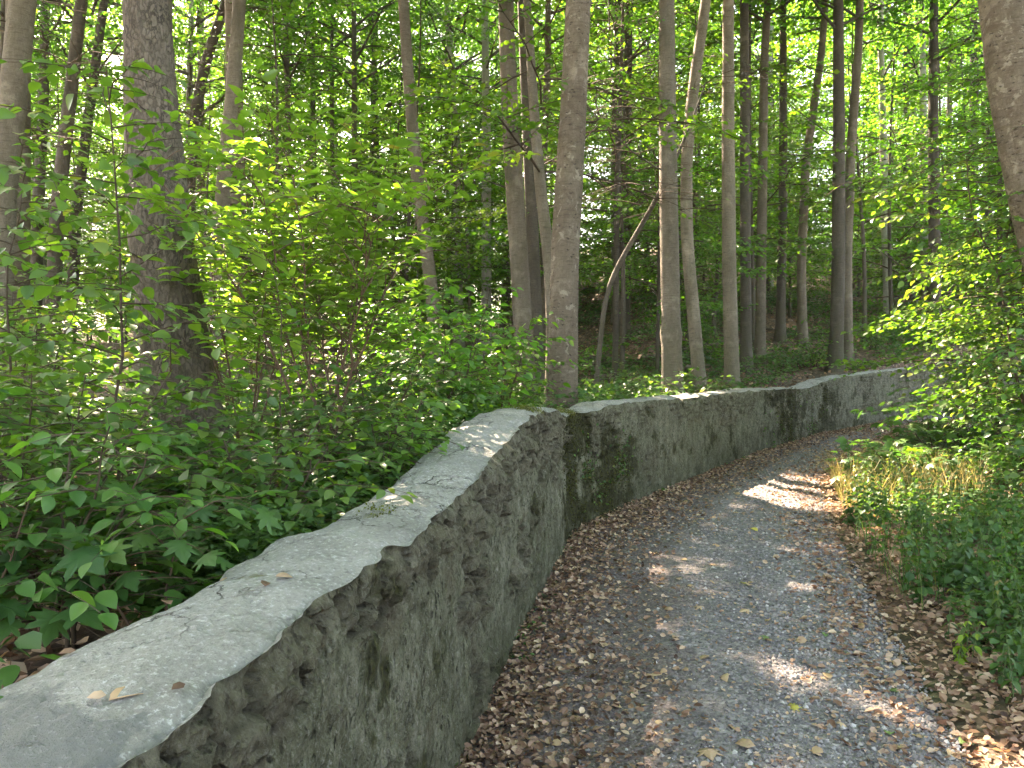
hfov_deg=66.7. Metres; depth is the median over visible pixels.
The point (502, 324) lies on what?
tree
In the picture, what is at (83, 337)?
bush
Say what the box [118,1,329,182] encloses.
tree
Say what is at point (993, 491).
nettle clump
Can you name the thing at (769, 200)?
young tree
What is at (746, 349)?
tree
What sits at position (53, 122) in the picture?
tree
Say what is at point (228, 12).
tree
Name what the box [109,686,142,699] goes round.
fallen leaf
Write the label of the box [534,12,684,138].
tree
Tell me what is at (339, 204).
young tree
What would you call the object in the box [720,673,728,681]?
fallen leaf
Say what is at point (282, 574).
fallen leaf
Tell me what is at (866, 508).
nettle clump
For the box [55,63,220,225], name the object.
tree
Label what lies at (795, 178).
young tree
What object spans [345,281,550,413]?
hazel bush
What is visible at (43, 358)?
bush
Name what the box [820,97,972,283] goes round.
young tree
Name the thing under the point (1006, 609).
undergrowth
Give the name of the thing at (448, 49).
tree
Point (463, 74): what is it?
tree
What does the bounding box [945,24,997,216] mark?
tree
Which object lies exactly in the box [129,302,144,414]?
tree
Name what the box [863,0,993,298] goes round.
tree
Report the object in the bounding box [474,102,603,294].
young tree
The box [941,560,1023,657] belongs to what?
nettle clump
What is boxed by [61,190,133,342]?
young tree
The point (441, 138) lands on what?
young tree
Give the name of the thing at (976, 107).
young tree
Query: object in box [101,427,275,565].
maple seedling
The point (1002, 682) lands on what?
nettle clump
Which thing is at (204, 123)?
young tree
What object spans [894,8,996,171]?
tree
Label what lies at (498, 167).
tree
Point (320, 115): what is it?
tree
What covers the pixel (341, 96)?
tree
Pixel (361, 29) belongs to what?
tree
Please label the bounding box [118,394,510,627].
wall ferns
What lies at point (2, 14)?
tree
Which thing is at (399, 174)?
young tree
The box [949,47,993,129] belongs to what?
tree
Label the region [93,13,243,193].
tree
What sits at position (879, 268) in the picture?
young tree
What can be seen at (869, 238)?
young tree
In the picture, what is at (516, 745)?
leaf litter
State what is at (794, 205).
young tree
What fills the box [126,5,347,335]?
young tree
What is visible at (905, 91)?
tree
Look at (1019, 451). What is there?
bush
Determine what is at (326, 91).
young tree
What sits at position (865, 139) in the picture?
young tree
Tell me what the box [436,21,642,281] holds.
young tree
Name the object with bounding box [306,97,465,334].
young tree
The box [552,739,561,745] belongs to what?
fallen leaf
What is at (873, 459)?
nettle clump
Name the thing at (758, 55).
tree
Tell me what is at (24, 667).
leaf litter
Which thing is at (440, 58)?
tree
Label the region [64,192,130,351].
young tree
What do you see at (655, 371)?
bush
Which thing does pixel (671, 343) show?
tree
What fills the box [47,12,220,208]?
tree
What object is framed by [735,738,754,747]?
fallen leaf
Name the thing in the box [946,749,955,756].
fallen leaf
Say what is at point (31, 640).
undergrowth
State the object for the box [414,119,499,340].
young tree
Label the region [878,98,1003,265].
young tree
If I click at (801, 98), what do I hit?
tree
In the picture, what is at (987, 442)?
bush
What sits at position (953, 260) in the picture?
young maple
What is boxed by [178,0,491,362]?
tree
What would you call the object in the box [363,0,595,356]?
tree
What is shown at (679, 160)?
young tree
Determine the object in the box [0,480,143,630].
maple seedling
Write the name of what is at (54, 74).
tree
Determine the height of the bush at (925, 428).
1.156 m
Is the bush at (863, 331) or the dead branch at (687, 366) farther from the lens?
the bush at (863, 331)
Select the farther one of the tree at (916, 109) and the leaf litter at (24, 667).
the tree at (916, 109)
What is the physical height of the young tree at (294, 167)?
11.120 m
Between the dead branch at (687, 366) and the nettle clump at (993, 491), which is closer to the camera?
the nettle clump at (993, 491)
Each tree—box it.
[0,0,36,406]
[0,0,121,19]
[0,0,122,69]
[0,0,206,286]
[0,0,224,383]
[0,6,86,92]
[0,8,129,302]
[0,9,133,316]
[5,0,30,401]
[30,0,122,365]
[30,43,130,286]
[30,161,93,298]
[31,0,122,191]
[31,0,123,333]
[31,7,125,295]
[31,48,91,202]
[31,73,121,201]
[31,162,127,304]
[32,0,334,157]
[32,1,246,193]
[41,0,87,396]
[46,41,266,306]
[46,75,105,224]
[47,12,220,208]
[47,106,120,326]
[48,122,127,334]
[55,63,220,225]
[56,43,302,322]
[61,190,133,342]
[64,163,133,339]
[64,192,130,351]
[66,205,129,342]
[66,218,127,341]
[71,0,334,299]
[73,85,131,329]
[77,144,132,342]
[79,0,451,393]
[83,165,204,307]
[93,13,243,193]
[95,109,264,302]
[102,68,268,331]
[104,89,226,342]
[117,22,378,348]
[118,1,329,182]
[120,0,306,210]
[122,0,241,475]
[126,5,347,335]
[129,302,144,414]
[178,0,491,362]
[183,62,319,341]
[185,0,376,212]
[193,0,382,323]
[193,7,402,342]
[199,0,429,351]
[200,4,375,328]
[201,82,372,379]
[202,0,419,342]
[205,8,461,324]
[206,82,362,336]
[208,0,245,380]
[220,0,368,363]
[225,0,368,396]
[253,131,402,322]
[258,0,474,342]
[264,94,349,258]
[274,112,424,358]
[278,0,498,329]
[294,109,419,329]
[296,52,436,320]
[304,63,432,326]
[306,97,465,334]
[309,0,511,382]
[316,75,491,342]
[317,6,501,332]
[317,98,433,286]
[320,204,444,338]
[342,163,479,343]
[346,65,511,309]
[346,128,511,341]
[349,0,559,335]
[358,56,512,352]
[358,129,477,343]
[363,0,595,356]
[364,216,480,343]
[366,0,624,333]
[370,0,563,347]
[371,68,511,345]
[378,0,611,322]
[379,0,769,403]
[384,14,523,185]
[384,124,511,341]
[388,111,510,294]
[393,24,555,341]
[398,0,443,393]
[398,142,510,297]
[410,22,553,309]
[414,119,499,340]
[419,0,537,404]
[419,80,592,336]
[428,53,600,291]
[431,0,776,384]
[435,0,613,144]
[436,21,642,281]
[438,0,683,293]
[442,34,556,302]
[451,0,658,377]
[456,0,790,383]
[464,60,643,274]
[465,136,610,292]
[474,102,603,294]
[492,10,606,141]
[497,94,610,265]
[517,0,652,399]
[528,0,730,391]
[533,0,739,324]
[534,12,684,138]
[536,0,738,287]
[537,0,718,343]
[540,54,786,381]
[545,0,590,408]
[547,0,801,311]
[547,14,714,256]
[556,0,684,395]
[558,1,683,133]
[579,9,739,305]
[579,63,755,289]
[579,106,766,330]
[580,12,773,258]
[580,121,657,288]
[581,114,656,264]
[582,41,714,274]
[584,6,796,344]
[588,0,735,146]
[595,8,830,334]
[597,22,692,253]
[625,0,901,348]
[638,0,855,366]
[638,0,875,143]
[642,103,720,285]
[650,1,891,285]
[656,60,777,286]
[660,107,822,306]
[680,0,710,393]
[680,0,783,387]
[680,0,885,279]
[681,94,831,282]
[685,0,854,349]
[686,1,809,223]
[694,67,756,216]
[696,87,814,258]
[699,40,863,298]
[711,0,1008,343]
[715,55,882,317]
[718,113,829,236]
[721,0,754,374]
[734,0,962,372]
[734,14,866,149]
[737,6,976,294]
[749,0,903,366]
[752,93,861,267]
[753,123,831,288]
[762,0,981,349]
[767,137,857,261]
[773,0,820,342]
[773,5,1013,335]
[774,0,976,324]
[776,39,830,233]
[777,31,957,276]
[778,0,978,301]
[786,64,919,296]
[787,80,913,252]
[791,2,945,151]
[801,1,946,266]
[804,1,1023,449]
[805,1,984,220]
[807,122,919,288]
[811,2,955,254]
[814,0,983,307]
[816,48,963,270]
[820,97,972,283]
[827,44,1023,316]
[844,0,979,266]
[846,63,953,167]
[852,70,1022,324]
[854,51,1021,304]
[863,0,985,286]
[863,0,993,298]
[863,121,1023,421]
[865,116,993,268]
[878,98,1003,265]
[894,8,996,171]
[894,42,1023,306]
[899,33,982,214]
[927,119,1022,317]
[928,1,985,87]
[938,58,1009,216]
[940,9,994,217]
[940,77,1010,270]
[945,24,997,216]
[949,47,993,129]
[977,0,1023,270]
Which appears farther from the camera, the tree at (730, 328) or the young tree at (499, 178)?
the young tree at (499, 178)
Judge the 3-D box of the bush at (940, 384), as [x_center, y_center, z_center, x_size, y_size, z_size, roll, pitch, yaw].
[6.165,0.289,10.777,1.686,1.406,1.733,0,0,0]
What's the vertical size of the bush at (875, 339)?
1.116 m
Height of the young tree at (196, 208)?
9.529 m
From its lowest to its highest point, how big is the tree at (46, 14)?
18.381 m
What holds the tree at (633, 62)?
on the ground at (1000, 705)
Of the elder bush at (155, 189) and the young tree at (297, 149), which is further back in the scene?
the young tree at (297, 149)
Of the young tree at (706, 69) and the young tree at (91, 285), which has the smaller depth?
the young tree at (706, 69)
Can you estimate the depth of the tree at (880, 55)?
22.92 m
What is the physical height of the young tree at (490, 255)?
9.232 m
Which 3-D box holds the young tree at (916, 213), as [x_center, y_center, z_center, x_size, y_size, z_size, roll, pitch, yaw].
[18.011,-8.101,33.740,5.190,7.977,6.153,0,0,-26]
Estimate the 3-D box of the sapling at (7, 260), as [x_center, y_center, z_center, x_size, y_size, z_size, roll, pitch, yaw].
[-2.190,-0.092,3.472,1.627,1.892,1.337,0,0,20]
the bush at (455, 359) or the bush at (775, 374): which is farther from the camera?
the bush at (775, 374)
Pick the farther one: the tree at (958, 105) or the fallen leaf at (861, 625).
the tree at (958, 105)
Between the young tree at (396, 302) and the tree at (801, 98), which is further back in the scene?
the tree at (801, 98)
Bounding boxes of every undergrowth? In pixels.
[0,377,653,698]
[503,277,1023,409]
[854,418,1023,688]
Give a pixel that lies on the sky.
(110, 58)
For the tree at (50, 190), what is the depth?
28.92 m
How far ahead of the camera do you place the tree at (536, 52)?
38.90 m
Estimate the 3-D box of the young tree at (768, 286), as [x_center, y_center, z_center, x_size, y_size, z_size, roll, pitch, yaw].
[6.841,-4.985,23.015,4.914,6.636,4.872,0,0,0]
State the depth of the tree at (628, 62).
20.35 m
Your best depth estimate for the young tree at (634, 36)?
33.42 m
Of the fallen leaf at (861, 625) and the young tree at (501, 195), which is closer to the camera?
the fallen leaf at (861, 625)
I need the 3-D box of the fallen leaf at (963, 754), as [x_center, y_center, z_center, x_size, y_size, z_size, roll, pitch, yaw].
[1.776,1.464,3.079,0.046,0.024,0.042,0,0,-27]
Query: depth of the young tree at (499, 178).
35.99 m
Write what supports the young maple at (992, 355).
on the ground at (1000, 705)
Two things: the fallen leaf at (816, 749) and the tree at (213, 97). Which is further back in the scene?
the tree at (213, 97)
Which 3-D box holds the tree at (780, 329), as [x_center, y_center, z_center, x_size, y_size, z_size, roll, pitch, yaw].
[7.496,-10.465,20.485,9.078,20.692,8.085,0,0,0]
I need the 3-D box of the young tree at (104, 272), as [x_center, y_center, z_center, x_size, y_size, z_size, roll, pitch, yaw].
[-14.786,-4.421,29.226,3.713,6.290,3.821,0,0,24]
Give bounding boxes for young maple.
[796,125,1023,449]
[864,96,1023,390]
[936,247,1023,458]
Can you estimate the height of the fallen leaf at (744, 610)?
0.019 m
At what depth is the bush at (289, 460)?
2.96 m
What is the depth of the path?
4.12 m
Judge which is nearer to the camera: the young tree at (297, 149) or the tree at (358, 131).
the young tree at (297, 149)
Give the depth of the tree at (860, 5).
17.12 m
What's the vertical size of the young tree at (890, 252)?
9.949 m
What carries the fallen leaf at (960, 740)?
on the ground at (1000, 705)
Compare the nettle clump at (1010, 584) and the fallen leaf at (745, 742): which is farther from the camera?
the nettle clump at (1010, 584)
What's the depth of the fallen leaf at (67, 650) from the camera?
1.54 m
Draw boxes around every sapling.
[0,43,323,581]
[0,132,215,548]
[189,250,348,483]
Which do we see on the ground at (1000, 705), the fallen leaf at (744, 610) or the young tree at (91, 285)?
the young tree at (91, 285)
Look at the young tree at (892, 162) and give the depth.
37.19 m
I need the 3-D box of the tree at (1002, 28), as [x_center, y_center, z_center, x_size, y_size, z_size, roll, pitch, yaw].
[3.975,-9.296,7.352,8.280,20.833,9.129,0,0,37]
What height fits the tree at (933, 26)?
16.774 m
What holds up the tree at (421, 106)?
on the ground at (1000, 705)
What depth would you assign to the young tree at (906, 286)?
23.04 m
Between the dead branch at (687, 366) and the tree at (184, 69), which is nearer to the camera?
the dead branch at (687, 366)
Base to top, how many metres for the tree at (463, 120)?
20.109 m
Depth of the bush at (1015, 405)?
8.86 m
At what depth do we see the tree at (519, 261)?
11.69 m
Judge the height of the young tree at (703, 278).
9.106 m
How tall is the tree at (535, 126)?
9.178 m
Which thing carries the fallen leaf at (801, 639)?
on the path
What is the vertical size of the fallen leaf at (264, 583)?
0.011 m
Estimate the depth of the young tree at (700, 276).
29.70 m
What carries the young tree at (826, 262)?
on the ground at (1000, 705)
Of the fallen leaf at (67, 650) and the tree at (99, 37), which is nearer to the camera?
the fallen leaf at (67, 650)
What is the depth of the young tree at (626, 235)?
15.45 m
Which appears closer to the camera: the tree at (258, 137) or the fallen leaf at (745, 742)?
the fallen leaf at (745, 742)
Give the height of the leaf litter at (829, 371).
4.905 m
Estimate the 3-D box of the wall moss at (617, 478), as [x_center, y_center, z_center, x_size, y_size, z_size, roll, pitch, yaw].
[3.119,0.617,10.316,0.519,1.383,10.823,0,0,34]
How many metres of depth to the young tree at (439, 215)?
27.80 m
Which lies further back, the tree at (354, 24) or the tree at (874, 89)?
the tree at (874, 89)
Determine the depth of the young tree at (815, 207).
23.86 m
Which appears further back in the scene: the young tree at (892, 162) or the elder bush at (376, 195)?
the young tree at (892, 162)
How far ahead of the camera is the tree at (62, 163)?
14.91 m
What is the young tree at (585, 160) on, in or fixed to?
on the ground at (1000, 705)
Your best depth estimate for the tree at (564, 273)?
8.17 m
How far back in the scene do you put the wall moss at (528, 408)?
5.26 m
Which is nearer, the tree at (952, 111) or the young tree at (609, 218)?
the young tree at (609, 218)
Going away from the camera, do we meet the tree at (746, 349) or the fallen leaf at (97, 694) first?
the fallen leaf at (97, 694)
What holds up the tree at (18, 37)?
on the ground at (1000, 705)
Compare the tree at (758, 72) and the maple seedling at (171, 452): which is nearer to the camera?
the maple seedling at (171, 452)
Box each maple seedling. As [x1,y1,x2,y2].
[0,372,65,597]
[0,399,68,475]
[0,459,48,593]
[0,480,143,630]
[0,490,283,647]
[10,483,269,589]
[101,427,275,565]
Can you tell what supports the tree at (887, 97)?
on the ground at (1000, 705)
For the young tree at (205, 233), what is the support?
on the ground at (1000, 705)
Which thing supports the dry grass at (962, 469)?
on the ground at (1000, 705)
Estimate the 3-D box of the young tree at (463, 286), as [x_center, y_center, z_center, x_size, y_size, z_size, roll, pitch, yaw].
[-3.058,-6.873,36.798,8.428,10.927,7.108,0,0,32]
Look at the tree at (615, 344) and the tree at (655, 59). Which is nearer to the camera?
the tree at (615, 344)
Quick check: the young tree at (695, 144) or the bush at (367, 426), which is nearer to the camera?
the bush at (367, 426)
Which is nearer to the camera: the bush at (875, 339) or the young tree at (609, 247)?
the bush at (875, 339)
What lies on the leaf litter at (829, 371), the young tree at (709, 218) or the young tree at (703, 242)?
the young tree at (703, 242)
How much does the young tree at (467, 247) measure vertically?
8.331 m
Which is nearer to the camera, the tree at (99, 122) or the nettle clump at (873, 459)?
the nettle clump at (873, 459)
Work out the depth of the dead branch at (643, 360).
17.50 m
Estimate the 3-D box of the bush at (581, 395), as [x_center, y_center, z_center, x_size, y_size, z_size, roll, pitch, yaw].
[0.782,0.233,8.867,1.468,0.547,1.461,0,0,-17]
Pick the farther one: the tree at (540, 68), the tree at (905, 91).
the tree at (540, 68)
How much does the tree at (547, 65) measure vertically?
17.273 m
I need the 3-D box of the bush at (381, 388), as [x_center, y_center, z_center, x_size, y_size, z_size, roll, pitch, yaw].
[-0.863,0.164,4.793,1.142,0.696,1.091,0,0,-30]
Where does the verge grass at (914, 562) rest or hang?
on the ground at (1000, 705)
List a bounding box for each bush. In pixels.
[0,279,155,479]
[0,292,124,436]
[0,295,137,436]
[0,326,265,610]
[0,395,272,686]
[0,446,224,582]
[13,304,125,414]
[33,57,540,463]
[41,390,251,496]
[82,289,319,432]
[88,184,369,449]
[112,409,417,559]
[136,308,334,416]
[192,392,416,503]
[223,293,473,434]
[267,356,466,451]
[284,395,468,491]
[296,274,480,425]
[334,326,473,417]
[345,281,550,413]
[376,361,503,426]
[434,311,586,411]
[438,346,547,406]
[511,381,658,402]
[546,371,670,401]
[582,364,704,397]
[607,361,696,394]
[656,375,742,392]
[684,370,774,389]
[715,353,806,384]
[753,347,830,372]
[779,330,852,367]
[801,318,876,353]
[850,385,1016,464]
[853,305,902,350]
[891,356,1020,446]
[922,335,1019,427]
[933,334,1022,433]
[935,406,1023,486]
[952,353,1023,443]
[976,440,1023,490]
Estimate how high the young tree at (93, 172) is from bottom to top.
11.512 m
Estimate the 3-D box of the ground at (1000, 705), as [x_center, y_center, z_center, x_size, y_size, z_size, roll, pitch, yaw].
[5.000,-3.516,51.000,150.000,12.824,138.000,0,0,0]
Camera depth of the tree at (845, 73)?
52.44 m
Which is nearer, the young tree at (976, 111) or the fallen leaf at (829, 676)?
the fallen leaf at (829, 676)
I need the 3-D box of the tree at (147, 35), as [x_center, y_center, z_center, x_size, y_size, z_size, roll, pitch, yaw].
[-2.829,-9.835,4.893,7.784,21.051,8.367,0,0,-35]
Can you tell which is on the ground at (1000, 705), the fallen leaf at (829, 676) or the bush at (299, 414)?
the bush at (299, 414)
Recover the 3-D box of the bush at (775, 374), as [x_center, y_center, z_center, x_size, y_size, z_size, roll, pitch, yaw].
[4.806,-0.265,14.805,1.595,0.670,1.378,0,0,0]
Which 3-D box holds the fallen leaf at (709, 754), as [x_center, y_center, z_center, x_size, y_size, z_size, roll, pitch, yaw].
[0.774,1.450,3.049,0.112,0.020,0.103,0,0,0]
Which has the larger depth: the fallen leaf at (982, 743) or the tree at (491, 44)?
the tree at (491, 44)
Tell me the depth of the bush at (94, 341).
7.49 m
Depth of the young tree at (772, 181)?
17.70 m
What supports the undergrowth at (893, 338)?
on the ground at (1000, 705)
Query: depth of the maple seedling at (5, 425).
2.96 m
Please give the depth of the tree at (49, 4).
17.64 m
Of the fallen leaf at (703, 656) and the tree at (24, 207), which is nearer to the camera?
the fallen leaf at (703, 656)
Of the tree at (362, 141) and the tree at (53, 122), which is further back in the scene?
the tree at (362, 141)
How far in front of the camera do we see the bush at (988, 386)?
11.54 m
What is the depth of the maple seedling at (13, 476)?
2.46 m
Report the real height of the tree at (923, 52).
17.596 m
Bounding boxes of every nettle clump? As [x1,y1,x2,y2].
[837,441,929,487]
[839,461,932,528]
[842,454,923,504]
[865,507,950,562]
[901,497,999,603]
[910,482,1023,542]
[928,450,1023,507]
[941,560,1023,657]
[944,473,1023,578]
[950,621,985,666]
[988,511,1023,615]
[992,615,1023,703]
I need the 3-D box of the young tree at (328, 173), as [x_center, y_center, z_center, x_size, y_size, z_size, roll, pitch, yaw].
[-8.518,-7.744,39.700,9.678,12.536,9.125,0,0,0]
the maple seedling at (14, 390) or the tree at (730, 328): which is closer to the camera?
the maple seedling at (14, 390)
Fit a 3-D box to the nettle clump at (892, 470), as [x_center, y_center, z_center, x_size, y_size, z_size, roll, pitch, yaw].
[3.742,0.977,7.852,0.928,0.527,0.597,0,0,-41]
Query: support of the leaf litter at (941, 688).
on the path
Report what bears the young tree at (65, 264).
on the ground at (1000, 705)
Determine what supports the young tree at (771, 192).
on the ground at (1000, 705)
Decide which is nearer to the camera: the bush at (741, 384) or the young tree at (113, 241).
the bush at (741, 384)
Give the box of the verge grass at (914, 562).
[850,500,1023,614]
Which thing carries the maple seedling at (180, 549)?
on the ground at (1000, 705)
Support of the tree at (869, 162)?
on the ground at (1000, 705)
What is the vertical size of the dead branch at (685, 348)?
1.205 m
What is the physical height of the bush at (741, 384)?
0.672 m
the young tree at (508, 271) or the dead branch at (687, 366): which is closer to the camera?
the dead branch at (687, 366)
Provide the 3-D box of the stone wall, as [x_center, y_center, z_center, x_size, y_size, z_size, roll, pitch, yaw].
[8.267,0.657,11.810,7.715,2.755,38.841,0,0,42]
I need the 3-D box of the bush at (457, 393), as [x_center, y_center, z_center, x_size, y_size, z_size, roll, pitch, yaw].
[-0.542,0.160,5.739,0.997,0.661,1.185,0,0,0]
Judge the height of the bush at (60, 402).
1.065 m
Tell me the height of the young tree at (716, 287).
9.521 m
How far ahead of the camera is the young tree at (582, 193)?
33.97 m
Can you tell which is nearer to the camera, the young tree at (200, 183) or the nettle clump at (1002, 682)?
the nettle clump at (1002, 682)
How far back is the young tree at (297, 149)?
23.72 m
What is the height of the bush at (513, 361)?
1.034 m
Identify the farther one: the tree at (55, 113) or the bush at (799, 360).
the tree at (55, 113)
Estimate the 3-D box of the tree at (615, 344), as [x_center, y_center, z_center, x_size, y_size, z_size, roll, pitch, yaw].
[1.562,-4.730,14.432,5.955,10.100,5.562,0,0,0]
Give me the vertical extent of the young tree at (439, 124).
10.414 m
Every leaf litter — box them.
[0,409,491,688]
[455,415,941,767]
[511,283,1022,387]
[760,418,1023,767]
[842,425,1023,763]
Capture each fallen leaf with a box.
[59,647,75,653]
[87,690,105,698]
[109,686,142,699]
[161,600,172,603]
[171,682,184,689]
[261,580,269,585]
[276,572,292,577]
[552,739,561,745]
[593,725,602,729]
[697,747,722,760]
[699,655,708,659]
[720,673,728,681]
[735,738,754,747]
[739,608,751,613]
[789,703,801,711]
[796,636,806,642]
[812,746,822,753]
[823,673,832,678]
[856,623,864,628]
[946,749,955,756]
[952,752,967,756]
[958,737,973,744]
[977,737,997,747]
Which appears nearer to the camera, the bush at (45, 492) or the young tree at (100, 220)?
the bush at (45, 492)
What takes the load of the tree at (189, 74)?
on the ground at (1000, 705)
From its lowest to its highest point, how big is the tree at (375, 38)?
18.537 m
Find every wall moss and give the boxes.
[298,402,575,533]
[560,383,844,537]
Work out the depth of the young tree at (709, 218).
32.54 m
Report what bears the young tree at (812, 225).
on the ground at (1000, 705)
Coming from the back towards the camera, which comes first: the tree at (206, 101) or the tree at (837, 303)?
the tree at (206, 101)
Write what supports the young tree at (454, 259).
on the ground at (1000, 705)
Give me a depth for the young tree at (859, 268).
29.46 m
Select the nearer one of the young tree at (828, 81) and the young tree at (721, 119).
the young tree at (828, 81)
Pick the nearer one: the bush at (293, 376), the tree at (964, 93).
the bush at (293, 376)
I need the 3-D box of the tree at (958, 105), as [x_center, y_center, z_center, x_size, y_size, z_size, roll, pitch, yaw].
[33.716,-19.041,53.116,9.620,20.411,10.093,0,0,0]
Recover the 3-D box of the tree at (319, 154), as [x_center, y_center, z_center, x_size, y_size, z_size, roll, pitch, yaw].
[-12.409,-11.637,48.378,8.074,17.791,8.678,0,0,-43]
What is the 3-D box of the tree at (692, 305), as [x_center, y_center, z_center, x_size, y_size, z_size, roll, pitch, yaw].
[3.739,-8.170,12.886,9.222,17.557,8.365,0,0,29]
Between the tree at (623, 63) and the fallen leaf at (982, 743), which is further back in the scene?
the tree at (623, 63)
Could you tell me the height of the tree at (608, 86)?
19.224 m
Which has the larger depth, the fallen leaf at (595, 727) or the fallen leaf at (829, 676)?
the fallen leaf at (829, 676)
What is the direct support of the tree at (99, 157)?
on the ground at (1000, 705)
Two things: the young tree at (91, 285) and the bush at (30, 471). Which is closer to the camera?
the bush at (30, 471)
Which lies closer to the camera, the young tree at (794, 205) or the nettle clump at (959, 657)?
the nettle clump at (959, 657)
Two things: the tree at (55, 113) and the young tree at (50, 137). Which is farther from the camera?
the tree at (55, 113)
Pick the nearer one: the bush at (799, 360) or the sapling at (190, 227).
the sapling at (190, 227)
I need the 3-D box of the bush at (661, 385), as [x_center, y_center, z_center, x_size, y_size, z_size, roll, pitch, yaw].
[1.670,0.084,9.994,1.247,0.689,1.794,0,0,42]
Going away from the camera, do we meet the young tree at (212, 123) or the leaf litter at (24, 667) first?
the leaf litter at (24, 667)
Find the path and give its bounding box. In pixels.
[468,408,1020,767]
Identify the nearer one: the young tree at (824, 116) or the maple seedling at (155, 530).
the maple seedling at (155, 530)
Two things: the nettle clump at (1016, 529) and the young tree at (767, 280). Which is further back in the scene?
the young tree at (767, 280)
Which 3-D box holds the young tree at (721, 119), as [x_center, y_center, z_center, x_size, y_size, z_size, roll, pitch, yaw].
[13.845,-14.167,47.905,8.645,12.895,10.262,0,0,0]
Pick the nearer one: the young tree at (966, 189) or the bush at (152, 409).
the bush at (152, 409)
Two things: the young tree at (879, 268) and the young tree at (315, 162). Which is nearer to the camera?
the young tree at (315, 162)
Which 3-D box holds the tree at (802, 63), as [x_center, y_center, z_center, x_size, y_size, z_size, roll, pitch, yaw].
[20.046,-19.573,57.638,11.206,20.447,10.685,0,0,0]
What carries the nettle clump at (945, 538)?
on the ground at (1000, 705)
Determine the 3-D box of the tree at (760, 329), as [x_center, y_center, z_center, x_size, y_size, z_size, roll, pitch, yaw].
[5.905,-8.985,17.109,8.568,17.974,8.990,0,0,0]
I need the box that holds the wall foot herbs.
[455,428,851,765]
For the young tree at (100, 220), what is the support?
on the ground at (1000, 705)
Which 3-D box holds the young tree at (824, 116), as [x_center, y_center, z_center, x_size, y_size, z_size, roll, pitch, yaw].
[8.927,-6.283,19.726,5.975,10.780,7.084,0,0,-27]
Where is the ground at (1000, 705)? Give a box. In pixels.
[0,249,1023,767]
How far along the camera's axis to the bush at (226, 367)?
9.37 m
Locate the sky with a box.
[39,0,1007,327]
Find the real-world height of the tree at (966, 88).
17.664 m
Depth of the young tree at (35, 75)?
17.19 m
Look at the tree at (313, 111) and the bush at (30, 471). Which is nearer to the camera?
the bush at (30, 471)
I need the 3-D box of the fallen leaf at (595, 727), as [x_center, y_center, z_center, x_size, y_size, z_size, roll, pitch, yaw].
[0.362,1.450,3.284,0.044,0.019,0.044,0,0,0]
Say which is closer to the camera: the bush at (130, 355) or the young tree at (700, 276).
the bush at (130, 355)
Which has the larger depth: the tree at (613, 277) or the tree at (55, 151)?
the tree at (55, 151)
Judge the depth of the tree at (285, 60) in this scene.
20.76 m
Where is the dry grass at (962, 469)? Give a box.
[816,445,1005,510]
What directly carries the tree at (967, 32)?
on the ground at (1000, 705)
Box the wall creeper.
[572,388,827,511]
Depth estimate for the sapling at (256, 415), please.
3.68 m
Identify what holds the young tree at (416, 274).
on the ground at (1000, 705)
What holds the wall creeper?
attached to the stone wall
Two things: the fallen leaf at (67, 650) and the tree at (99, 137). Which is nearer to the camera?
the fallen leaf at (67, 650)
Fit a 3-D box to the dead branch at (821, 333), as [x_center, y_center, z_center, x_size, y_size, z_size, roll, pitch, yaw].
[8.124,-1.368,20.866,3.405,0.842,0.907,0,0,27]
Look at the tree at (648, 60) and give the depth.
32.52 m
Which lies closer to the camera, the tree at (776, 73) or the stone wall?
the stone wall
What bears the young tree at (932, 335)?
on the ground at (1000, 705)
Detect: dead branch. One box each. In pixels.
[582,338,683,365]
[593,360,710,380]
[682,319,739,351]
[766,318,884,339]
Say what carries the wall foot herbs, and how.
on the ground at (1000, 705)
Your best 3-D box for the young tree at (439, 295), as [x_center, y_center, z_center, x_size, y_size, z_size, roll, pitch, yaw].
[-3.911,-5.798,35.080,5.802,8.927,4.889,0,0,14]
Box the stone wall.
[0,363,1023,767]
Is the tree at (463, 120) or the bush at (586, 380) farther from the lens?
the tree at (463, 120)
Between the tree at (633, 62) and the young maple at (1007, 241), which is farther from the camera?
the tree at (633, 62)
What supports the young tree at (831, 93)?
on the ground at (1000, 705)
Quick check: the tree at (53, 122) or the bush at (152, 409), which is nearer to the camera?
the bush at (152, 409)
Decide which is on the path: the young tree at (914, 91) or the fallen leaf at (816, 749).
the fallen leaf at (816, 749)
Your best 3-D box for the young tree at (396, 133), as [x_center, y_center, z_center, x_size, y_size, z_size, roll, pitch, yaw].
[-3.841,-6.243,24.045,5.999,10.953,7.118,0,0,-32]
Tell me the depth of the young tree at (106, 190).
22.39 m
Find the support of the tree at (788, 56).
on the ground at (1000, 705)
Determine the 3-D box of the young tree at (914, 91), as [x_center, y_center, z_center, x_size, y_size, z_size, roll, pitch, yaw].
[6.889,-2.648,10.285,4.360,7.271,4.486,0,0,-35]
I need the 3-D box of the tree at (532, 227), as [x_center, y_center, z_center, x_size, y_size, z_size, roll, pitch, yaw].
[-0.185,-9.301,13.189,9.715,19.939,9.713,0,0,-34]
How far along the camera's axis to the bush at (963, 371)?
13.35 m

